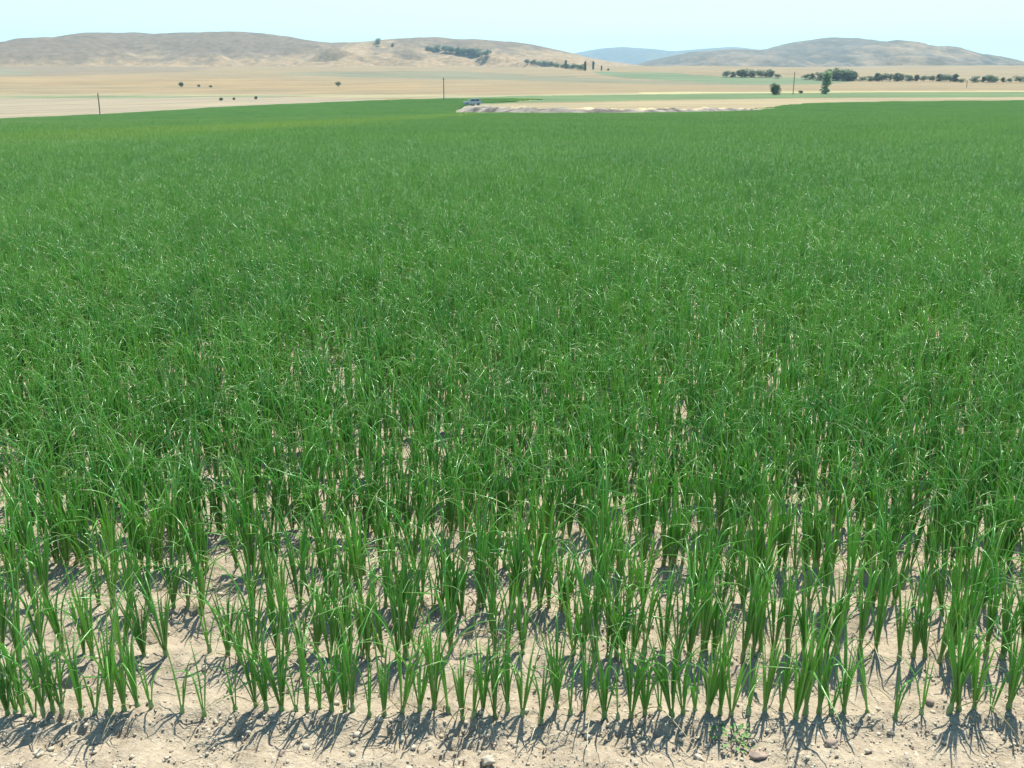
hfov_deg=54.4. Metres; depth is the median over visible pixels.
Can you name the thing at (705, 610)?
onion plant
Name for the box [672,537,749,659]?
onion plant
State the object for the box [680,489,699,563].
onion plant
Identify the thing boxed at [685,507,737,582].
onion plant
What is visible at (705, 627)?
onion plant
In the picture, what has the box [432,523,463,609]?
onion plant
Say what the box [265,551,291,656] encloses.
onion plant
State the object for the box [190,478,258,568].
onion plant
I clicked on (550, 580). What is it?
onion plant
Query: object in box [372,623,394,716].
onion plant
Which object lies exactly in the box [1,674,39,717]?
onion plant
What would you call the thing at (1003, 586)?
onion plant
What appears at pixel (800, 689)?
onion plant
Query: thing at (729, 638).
onion plant
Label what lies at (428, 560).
onion plant
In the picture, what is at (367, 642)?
onion plant
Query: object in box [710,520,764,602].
onion plant
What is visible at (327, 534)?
onion plant
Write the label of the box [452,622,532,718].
onion plant
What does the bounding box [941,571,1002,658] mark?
onion plant
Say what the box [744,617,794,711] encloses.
onion plant
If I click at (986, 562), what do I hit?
onion plant
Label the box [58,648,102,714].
onion plant
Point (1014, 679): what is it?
onion plant
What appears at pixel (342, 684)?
onion plant
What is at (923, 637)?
onion plant
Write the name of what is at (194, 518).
onion plant
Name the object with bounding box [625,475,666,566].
onion plant
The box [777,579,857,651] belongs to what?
onion plant
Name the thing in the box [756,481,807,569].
onion plant
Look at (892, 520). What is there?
onion plant
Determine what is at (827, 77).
tree
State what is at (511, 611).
onion plant
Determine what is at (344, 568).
onion plant
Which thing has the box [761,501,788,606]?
onion plant
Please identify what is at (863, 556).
onion plant
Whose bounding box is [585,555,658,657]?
onion plant
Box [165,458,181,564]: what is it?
onion plant
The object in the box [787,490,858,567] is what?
onion plant
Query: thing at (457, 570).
onion plant
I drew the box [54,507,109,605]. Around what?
onion plant
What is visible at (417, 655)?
onion plant
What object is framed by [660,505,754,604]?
onion plant
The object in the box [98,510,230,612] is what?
onion plant
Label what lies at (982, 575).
onion plant
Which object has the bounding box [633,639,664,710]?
onion plant
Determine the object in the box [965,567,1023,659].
onion plant
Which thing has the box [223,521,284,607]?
onion plant
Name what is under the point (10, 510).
onion plant
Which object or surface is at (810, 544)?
onion plant
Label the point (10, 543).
onion plant
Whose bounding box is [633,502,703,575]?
onion plant
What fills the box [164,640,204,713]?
onion plant
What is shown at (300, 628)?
onion plant
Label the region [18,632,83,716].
onion plant
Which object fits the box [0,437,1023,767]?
soil crumbs
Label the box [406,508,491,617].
onion plant
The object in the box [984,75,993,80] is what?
tree
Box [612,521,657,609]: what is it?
onion plant
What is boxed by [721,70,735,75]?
tree
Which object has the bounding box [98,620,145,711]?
onion plant
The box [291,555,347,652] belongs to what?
onion plant
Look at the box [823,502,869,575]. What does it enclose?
onion plant
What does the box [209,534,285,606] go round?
onion plant
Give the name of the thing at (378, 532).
onion plant
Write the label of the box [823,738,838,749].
soil clod
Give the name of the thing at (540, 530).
onion plant
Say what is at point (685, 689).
onion plant
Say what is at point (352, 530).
onion plant
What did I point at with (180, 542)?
onion plant
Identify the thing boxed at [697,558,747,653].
onion plant
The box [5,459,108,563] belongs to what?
onion plant
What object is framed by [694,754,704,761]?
soil clod
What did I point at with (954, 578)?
onion plant
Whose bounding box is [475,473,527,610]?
onion plant
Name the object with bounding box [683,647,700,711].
onion plant
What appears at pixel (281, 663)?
onion plant
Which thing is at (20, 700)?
onion plant
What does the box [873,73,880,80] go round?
tree
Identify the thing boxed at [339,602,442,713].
onion plant
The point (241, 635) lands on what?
onion plant
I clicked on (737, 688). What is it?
onion plant
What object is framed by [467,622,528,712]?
onion plant
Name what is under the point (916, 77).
tree
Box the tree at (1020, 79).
[1013,75,1023,81]
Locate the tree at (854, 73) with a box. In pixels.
[847,71,857,80]
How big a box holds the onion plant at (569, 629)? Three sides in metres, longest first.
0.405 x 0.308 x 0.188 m
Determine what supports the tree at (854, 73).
on the ground
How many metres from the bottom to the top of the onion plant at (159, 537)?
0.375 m
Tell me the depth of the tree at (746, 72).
882.39 m
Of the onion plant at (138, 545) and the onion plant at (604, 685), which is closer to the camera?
the onion plant at (604, 685)
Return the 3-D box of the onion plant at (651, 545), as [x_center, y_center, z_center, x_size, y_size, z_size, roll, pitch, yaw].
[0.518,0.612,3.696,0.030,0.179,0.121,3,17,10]
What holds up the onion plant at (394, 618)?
on the ground
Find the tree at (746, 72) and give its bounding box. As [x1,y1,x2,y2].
[737,69,755,76]
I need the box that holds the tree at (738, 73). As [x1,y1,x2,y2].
[734,69,744,75]
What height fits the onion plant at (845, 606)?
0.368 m
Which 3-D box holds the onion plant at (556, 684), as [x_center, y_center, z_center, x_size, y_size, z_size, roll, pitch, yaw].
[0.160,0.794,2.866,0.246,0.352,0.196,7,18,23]
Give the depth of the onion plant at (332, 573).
3.40 m
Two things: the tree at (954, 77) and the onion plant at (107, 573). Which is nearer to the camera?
the onion plant at (107, 573)
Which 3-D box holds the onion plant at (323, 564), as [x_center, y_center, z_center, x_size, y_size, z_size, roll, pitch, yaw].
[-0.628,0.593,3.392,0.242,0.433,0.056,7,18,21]
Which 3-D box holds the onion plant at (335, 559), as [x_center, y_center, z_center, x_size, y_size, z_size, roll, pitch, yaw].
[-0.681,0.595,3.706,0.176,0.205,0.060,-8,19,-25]
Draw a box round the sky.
[0,0,1023,60]
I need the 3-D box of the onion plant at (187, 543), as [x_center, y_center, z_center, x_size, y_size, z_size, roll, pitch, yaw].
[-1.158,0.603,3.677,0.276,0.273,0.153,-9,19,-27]
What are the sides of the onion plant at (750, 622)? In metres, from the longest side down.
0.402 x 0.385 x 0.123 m
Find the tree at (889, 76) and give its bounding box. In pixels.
[881,73,898,79]
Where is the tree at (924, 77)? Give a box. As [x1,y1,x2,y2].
[919,75,928,80]
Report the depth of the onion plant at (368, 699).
2.83 m
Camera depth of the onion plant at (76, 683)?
2.83 m
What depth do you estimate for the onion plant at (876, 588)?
3.41 m
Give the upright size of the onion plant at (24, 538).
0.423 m
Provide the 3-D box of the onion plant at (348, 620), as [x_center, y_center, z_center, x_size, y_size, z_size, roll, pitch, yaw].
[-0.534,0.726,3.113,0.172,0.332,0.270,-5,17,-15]
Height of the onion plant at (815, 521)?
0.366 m
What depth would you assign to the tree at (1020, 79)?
711.10 m
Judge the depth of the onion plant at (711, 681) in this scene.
2.82 m
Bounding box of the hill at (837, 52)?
[636,37,1023,66]
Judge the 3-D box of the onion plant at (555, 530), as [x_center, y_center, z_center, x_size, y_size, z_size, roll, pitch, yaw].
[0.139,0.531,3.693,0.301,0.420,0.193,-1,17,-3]
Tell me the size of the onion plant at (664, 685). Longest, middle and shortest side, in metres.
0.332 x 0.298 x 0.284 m
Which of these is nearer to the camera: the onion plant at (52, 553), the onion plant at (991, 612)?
the onion plant at (991, 612)
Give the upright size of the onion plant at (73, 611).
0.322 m
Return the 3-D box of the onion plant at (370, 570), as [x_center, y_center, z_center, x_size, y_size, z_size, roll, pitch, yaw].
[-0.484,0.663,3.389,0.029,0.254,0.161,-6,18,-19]
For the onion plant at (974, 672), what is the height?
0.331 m
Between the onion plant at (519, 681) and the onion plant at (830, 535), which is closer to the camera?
the onion plant at (519, 681)
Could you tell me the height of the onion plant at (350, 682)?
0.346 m
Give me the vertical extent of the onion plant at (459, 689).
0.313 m
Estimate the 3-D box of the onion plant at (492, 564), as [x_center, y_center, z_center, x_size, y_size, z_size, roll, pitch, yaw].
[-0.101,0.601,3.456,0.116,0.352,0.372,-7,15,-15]
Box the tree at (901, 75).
[895,73,907,79]
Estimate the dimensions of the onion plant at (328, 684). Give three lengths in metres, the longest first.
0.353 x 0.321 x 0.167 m
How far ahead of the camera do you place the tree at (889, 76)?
793.68 m
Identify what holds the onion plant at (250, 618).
on the ground
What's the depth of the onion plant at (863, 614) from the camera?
3.11 m
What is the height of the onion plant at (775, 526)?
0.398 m
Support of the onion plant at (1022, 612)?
on the ground
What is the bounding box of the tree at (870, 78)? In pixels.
[864,76,874,80]
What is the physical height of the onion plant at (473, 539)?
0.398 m
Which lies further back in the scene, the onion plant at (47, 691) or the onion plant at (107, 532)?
the onion plant at (107, 532)
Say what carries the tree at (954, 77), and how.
on the ground
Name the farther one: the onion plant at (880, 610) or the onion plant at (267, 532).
the onion plant at (267, 532)
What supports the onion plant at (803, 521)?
on the ground
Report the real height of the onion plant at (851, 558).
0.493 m
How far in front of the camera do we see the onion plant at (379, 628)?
3.15 m
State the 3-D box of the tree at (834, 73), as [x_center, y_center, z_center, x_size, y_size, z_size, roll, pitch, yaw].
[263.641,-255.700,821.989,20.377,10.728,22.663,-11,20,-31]
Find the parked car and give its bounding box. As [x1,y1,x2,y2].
[463,99,480,104]
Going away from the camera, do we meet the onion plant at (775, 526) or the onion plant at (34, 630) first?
the onion plant at (34, 630)
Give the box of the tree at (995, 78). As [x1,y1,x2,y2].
[988,76,999,81]
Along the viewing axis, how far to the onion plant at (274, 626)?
3.13 m
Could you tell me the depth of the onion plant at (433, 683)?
2.83 m
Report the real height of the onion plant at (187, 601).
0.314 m
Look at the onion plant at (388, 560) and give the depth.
3.36 m
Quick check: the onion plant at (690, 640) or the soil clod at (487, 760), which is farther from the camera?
the onion plant at (690, 640)
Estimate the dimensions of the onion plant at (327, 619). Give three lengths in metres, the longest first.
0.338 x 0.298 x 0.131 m
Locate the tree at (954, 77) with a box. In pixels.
[951,74,958,81]
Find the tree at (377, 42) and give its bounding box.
[372,38,380,45]
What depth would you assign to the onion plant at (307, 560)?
3.74 m
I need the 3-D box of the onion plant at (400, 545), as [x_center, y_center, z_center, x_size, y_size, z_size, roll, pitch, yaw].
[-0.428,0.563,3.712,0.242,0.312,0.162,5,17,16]
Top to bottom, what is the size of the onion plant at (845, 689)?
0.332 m
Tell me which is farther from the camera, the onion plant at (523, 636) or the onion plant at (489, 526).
the onion plant at (489, 526)
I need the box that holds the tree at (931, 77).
[927,75,937,80]
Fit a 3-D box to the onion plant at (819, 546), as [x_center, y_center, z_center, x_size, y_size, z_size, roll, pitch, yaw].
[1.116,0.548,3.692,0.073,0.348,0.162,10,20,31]
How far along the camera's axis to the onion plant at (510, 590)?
3.40 m
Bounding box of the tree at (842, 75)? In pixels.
[834,69,852,80]
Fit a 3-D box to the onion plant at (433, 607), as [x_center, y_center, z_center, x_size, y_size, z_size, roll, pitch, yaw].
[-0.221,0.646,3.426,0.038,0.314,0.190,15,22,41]
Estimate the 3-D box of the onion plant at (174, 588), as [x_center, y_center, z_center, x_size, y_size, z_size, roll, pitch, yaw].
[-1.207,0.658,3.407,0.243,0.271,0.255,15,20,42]
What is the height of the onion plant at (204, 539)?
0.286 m
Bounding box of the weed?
[708,722,754,752]
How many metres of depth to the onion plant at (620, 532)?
3.66 m
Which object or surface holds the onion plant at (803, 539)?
on the ground
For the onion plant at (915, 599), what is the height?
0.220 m
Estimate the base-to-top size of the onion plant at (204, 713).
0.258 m
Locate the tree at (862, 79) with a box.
[856,76,867,80]
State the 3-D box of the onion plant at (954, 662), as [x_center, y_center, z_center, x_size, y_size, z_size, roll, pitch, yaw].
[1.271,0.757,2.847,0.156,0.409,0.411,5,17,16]
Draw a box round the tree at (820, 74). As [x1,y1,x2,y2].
[814,72,824,79]
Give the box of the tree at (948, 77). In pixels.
[941,74,957,81]
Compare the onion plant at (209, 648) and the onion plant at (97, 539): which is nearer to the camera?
the onion plant at (209, 648)
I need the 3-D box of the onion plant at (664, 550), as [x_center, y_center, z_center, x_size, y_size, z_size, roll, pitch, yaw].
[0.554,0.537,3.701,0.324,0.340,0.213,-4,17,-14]
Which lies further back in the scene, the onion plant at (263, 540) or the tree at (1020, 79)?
the tree at (1020, 79)
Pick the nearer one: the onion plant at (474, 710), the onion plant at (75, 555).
the onion plant at (474, 710)
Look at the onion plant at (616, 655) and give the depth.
3.11 m
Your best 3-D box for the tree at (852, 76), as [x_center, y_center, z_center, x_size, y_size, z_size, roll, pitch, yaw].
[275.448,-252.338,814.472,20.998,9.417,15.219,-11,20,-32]
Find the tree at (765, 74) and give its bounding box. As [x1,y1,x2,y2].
[759,69,774,76]
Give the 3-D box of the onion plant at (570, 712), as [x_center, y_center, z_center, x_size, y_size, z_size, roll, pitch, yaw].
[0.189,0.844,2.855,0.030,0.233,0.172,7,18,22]
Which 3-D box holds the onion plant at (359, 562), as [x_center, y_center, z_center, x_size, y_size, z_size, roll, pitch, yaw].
[-0.559,0.541,3.393,0.474,0.483,0.080,-4,17,-15]
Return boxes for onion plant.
[0,472,45,569]
[0,483,20,564]
[0,493,36,569]
[0,498,46,600]
[0,514,61,603]
[0,534,71,657]
[0,561,19,661]
[0,583,43,715]
[0,627,90,718]
[0,628,42,715]
[0,648,31,713]
[1,550,89,651]
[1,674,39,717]
[2,484,25,565]
[2,607,67,714]
[3,498,73,560]
[4,483,90,566]
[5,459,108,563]
[12,476,109,566]
[12,482,87,606]
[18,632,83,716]
[32,562,117,652]
[37,547,113,660]
[39,470,95,569]
[45,468,91,566]
[45,481,79,563]
[46,615,115,717]
[50,576,96,654]
[51,551,160,660]
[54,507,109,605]
[55,490,132,569]
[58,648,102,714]
[75,513,154,608]
[76,459,137,568]
[78,573,141,714]
[80,604,147,741]
[93,480,180,577]
[95,475,144,569]
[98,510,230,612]
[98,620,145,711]
[101,511,165,635]
[106,578,168,656]
[108,475,151,564]
[126,499,162,571]
[131,537,192,608]
[132,653,167,709]
[133,567,196,657]
[135,484,170,569]
[140,458,189,565]
[144,478,262,573]
[151,523,241,609]
[154,512,245,615]
[160,519,237,565]
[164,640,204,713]
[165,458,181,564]
[167,632,206,718]
[172,509,218,577]
[176,567,262,656]
[178,581,261,672]
[180,492,226,573]
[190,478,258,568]
[190,613,275,730]
[194,595,233,652]
[198,552,308,673]
[198,594,319,707]
[203,466,290,587]
[204,493,284,571]
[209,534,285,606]
[216,577,303,654]
[220,649,237,711]
[221,605,328,711]
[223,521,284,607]
[240,541,363,609]
[244,470,315,565]
[249,506,271,572]
[252,621,352,716]
[253,542,310,599]
[259,502,293,557]
[264,485,363,566]
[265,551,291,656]
[265,572,339,667]
[266,498,341,611]
[273,569,350,660]
[274,656,300,711]
[285,486,394,604]
[290,527,301,559]
[290,608,349,713]
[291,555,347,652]
[292,515,310,567]
[294,504,348,606]
[295,660,321,709]
[302,493,330,567]
[302,568,375,654]
[307,571,445,656]
[308,517,351,562]
[312,553,384,657]
[314,575,358,663]
[322,524,343,602]
[324,514,354,610]
[325,491,372,568]
[326,615,366,712]
[330,603,374,737]
[336,562,399,661]
[339,488,385,575]
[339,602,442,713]
[340,473,450,567]
[348,655,371,717]
[350,482,416,567]
[351,546,473,658]
[356,548,461,660]
[357,507,444,605]
[359,625,446,727]
[361,520,436,606]
[361,533,407,610]
[362,540,375,599]
[371,529,469,637]
[372,526,441,613]
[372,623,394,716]
[373,492,421,569]
[375,494,427,569]
[397,596,510,710]
[398,500,454,570]
[403,606,439,660]
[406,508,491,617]
[407,552,467,651]
[424,522,482,616]
[424,639,505,720]
[425,532,456,612]
[426,526,482,610]
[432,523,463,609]
[433,637,450,713]
[444,611,525,737]
[446,487,528,573]
[447,478,501,568]
[447,502,532,610]
[448,554,535,652]
[450,551,530,654]
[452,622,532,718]
[454,470,509,572]
[454,495,529,567]
[461,464,560,560]
[461,577,557,654]
[466,520,503,607]
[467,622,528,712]
[470,517,501,607]
[471,666,513,718]
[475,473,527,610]
[488,505,574,569]
[488,549,552,605]
[492,505,604,630]
[492,626,572,717]
[495,508,512,567]
[497,505,511,562]
[500,486,546,569]
[512,489,588,567]
[513,640,575,753]
[519,525,540,607]
[528,553,618,654]
[530,526,593,618]
[530,603,615,709]
[532,524,616,664]
[532,528,590,611]
[537,484,558,560]
[538,527,566,621]
[548,509,629,609]
[554,526,587,612]
[554,560,605,656]
[559,507,574,571]
[560,612,600,711]
[564,488,626,608]
[565,652,580,715]
[571,446,649,551]
[577,560,655,668]
[581,611,698,752]
[582,462,615,571]
[585,548,601,596]
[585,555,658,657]
[587,615,629,752]
[589,482,659,571]
[591,567,700,659]
[596,529,686,652]
[597,554,654,655]
[605,511,628,573]
[606,509,640,575]
[606,663,619,719]
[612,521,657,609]
[612,524,656,609]
[614,631,684,715]
[617,522,685,598]
[622,596,711,717]
[624,491,697,564]
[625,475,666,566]
[626,468,718,567]
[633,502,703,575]
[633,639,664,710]
[638,556,724,655]
[638,558,687,650]
[640,532,732,604]
[645,487,710,566]
[650,527,654,563]
[652,621,721,715]
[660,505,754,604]
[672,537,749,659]
[674,526,695,567]
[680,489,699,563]
[681,526,755,610]
[682,616,742,712]
[683,555,733,659]
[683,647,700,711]
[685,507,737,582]
[687,471,752,570]
[687,490,749,565]
[695,625,798,716]
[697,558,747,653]
[699,524,727,651]
[705,528,746,601]
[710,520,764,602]
[714,511,788,601]
[717,596,739,715]
[719,489,750,567]
[719,563,784,658]
[719,605,738,649]
[728,553,829,653]
[731,497,753,569]
[734,493,793,574]
[739,487,774,570]
[740,559,782,662]
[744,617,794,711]
[746,490,773,560]
[746,526,754,560]
[746,646,762,715]
[747,473,800,562]
[752,542,772,652]
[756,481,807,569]
[756,602,845,731]
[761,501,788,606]
[768,613,801,711]
[769,541,837,654]
[775,524,859,609]
[776,518,867,605]
[777,469,823,567]
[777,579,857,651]
[780,486,824,569]
[781,498,838,573]
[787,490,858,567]
[794,494,821,551]
[795,559,882,659]
[795,593,840,715]
[798,480,833,568]
[802,484,827,566]
[807,503,844,569]
[807,583,901,716]
[814,552,880,654]
[817,559,889,673]
[822,657,866,714]
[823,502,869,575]
[830,616,872,714]
[833,548,866,604]
[834,492,908,582]
[838,478,871,609]
[839,523,929,607]
[840,549,914,660]
[844,463,900,563]
[848,631,869,713]
[849,477,902,619]
[853,516,893,570]
[857,488,913,557]
[864,459,910,549]
[865,507,939,605]
[873,652,924,719]
[891,566,914,659]
[893,558,954,607]
[894,526,943,614]
[896,566,982,658]
[897,569,951,657]
[898,654,935,714]
[903,520,967,615]
[913,574,963,666]
[929,513,1014,605]
[932,518,1020,608]
[934,590,990,711]
[939,548,1010,651]
[941,526,1011,689]
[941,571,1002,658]
[942,504,1008,598]
[946,590,1022,743]
[949,523,1023,655]
[956,609,1023,709]
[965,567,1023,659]
[971,664,1022,711]
[981,600,1023,709]
[982,520,1023,609]
[982,572,1023,645]
[996,556,1012,612]
[1003,549,1022,602]
[1003,560,1023,652]
[1021,529,1023,603]
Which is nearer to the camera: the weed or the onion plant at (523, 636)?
the weed
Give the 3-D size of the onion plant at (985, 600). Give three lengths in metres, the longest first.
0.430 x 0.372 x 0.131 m
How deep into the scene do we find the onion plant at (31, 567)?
3.41 m
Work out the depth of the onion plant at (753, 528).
3.69 m
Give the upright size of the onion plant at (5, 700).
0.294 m
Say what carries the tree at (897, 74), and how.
on the ground
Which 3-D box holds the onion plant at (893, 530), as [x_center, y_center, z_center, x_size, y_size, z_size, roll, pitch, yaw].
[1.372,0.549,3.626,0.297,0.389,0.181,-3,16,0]
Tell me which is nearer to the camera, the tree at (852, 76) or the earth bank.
the earth bank
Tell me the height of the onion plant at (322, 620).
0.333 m
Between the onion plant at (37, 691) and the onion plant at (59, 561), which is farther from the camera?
the onion plant at (59, 561)
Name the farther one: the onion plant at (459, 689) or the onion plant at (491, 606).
the onion plant at (491, 606)
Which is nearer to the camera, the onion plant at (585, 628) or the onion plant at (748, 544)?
the onion plant at (585, 628)
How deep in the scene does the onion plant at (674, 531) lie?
3.66 m
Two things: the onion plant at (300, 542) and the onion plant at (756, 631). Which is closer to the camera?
the onion plant at (756, 631)
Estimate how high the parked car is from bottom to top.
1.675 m
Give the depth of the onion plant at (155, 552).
3.65 m
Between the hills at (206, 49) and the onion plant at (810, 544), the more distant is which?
the hills at (206, 49)
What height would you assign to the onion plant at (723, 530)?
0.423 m
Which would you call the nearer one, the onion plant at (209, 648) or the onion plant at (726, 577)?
the onion plant at (209, 648)
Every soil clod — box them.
[33,749,44,757]
[278,749,284,756]
[481,755,495,766]
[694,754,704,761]
[749,750,767,759]
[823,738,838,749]
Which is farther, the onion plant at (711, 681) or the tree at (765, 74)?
the tree at (765, 74)
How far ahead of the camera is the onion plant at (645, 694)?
2.84 m
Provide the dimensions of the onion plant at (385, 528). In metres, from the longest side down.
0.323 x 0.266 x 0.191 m
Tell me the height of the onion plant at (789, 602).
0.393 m
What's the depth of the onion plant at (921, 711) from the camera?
2.85 m
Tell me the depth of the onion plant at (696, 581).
3.41 m
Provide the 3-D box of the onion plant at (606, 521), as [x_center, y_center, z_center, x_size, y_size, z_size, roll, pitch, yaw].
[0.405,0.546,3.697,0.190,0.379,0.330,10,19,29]
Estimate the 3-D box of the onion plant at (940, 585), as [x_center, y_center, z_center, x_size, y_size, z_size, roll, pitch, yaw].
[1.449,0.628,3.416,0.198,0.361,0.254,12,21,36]
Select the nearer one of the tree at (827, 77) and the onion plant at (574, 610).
the onion plant at (574, 610)
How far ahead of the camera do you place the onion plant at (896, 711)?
2.85 m
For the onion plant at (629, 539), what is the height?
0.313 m
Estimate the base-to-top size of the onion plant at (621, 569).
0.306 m
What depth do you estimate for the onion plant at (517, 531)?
3.69 m
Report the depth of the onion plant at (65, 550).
3.69 m
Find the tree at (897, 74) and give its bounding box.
[892,73,900,80]
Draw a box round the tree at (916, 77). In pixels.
[912,74,919,80]
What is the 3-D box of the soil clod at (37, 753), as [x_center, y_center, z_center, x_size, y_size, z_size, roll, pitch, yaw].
[-1.286,1.002,2.703,0.034,0.019,0.030,12,21,35]
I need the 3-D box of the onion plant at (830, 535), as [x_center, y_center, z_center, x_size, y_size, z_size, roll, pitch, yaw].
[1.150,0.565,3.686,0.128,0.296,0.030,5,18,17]
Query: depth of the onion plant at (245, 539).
3.66 m
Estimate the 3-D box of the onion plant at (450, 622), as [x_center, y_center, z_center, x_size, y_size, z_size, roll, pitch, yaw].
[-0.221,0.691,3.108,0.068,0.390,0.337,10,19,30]
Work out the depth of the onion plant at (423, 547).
3.37 m
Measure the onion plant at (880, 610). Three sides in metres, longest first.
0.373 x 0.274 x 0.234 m
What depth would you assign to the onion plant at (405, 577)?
3.37 m
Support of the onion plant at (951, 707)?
on the ground
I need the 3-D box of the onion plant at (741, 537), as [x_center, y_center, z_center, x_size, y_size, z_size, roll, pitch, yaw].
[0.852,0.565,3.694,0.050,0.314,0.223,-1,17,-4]
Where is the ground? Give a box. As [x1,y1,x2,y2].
[0,65,1023,767]
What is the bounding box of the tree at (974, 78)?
[970,76,980,81]
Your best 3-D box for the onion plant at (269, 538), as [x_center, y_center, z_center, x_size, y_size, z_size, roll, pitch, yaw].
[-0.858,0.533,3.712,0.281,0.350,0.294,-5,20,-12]
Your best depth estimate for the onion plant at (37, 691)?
2.80 m
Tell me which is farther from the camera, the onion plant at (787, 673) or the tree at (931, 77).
the tree at (931, 77)
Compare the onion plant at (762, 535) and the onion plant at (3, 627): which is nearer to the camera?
the onion plant at (3, 627)
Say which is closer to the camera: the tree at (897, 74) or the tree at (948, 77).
the tree at (948, 77)
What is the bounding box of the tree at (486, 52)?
[480,49,492,56]
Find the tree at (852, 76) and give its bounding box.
[837,70,859,80]
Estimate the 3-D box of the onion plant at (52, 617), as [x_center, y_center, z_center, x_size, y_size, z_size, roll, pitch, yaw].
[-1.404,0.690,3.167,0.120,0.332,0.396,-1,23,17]
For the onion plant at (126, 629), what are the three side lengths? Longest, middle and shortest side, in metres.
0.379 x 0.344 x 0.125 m
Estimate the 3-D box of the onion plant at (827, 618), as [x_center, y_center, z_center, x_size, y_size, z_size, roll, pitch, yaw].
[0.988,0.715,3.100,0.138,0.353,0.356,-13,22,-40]
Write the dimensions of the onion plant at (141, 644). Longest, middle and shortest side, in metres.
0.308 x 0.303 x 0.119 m
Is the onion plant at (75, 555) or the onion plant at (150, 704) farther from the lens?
the onion plant at (75, 555)
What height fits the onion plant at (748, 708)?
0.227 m
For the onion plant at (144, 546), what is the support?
on the ground
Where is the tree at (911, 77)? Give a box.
[904,75,914,80]
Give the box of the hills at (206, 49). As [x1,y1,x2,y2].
[0,31,641,66]
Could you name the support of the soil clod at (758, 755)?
on the ground
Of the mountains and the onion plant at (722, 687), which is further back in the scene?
the mountains
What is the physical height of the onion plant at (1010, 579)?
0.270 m
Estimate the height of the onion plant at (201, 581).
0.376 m
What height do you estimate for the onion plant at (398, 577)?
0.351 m
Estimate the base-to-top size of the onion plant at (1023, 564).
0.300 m
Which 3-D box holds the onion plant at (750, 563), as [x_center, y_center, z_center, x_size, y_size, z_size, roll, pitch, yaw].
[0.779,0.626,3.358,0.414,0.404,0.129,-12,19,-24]
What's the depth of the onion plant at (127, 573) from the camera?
3.38 m
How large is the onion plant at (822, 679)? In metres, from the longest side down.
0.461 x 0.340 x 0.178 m
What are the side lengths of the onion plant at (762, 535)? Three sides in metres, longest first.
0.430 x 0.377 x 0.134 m
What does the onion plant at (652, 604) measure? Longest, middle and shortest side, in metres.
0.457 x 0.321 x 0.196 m
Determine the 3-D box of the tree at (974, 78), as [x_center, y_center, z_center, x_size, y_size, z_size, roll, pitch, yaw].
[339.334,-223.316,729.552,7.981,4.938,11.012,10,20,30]
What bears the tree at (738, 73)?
on the ground
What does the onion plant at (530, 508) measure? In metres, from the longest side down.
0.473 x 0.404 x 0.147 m
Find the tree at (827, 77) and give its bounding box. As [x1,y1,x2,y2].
[819,70,832,93]
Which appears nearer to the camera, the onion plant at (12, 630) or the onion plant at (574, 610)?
the onion plant at (12, 630)
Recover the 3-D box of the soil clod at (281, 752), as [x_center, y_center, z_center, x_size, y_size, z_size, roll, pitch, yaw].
[-0.623,0.999,2.691,0.020,0.023,0.031,-2,17,-6]
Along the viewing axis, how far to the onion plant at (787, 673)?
2.85 m
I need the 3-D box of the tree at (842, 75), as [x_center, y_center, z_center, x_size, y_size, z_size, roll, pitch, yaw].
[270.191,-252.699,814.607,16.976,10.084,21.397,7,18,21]
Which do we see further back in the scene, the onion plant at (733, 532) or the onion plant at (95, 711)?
the onion plant at (733, 532)
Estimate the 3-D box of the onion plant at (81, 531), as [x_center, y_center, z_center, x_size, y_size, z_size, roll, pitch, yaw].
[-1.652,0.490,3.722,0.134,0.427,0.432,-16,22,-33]
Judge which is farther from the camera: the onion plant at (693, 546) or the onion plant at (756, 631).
the onion plant at (693, 546)
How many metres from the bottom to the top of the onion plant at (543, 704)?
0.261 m
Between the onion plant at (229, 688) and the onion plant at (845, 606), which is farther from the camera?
the onion plant at (845, 606)
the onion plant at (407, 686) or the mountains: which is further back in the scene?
the mountains
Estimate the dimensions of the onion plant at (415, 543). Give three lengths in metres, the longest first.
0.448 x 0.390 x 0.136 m
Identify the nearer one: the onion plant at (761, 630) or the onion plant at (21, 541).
the onion plant at (761, 630)
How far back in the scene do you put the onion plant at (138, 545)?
3.69 m
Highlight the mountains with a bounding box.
[574,47,757,64]
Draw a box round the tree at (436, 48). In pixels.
[433,45,440,50]
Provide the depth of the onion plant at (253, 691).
2.81 m
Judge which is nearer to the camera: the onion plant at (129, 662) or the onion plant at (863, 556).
the onion plant at (129, 662)
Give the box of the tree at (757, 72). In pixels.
[751,70,764,75]
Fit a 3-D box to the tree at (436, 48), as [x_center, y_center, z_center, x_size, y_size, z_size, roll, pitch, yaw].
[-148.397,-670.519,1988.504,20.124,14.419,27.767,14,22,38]
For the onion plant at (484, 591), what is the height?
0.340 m
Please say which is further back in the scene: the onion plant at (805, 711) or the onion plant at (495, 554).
the onion plant at (495, 554)
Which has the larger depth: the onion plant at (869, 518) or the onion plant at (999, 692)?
the onion plant at (869, 518)
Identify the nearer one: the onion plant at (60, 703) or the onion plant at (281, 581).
the onion plant at (60, 703)
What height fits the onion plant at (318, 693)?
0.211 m
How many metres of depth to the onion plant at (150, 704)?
2.85 m
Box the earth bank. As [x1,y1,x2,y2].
[456,105,774,112]
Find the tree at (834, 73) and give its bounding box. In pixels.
[818,67,840,77]
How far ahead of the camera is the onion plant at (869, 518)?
3.70 m
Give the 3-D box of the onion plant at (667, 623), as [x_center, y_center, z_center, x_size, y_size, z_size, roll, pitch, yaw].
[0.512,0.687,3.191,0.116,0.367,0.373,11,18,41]
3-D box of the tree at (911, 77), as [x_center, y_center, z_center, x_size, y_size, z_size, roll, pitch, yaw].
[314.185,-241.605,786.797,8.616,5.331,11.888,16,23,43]
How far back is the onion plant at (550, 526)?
3.66 m

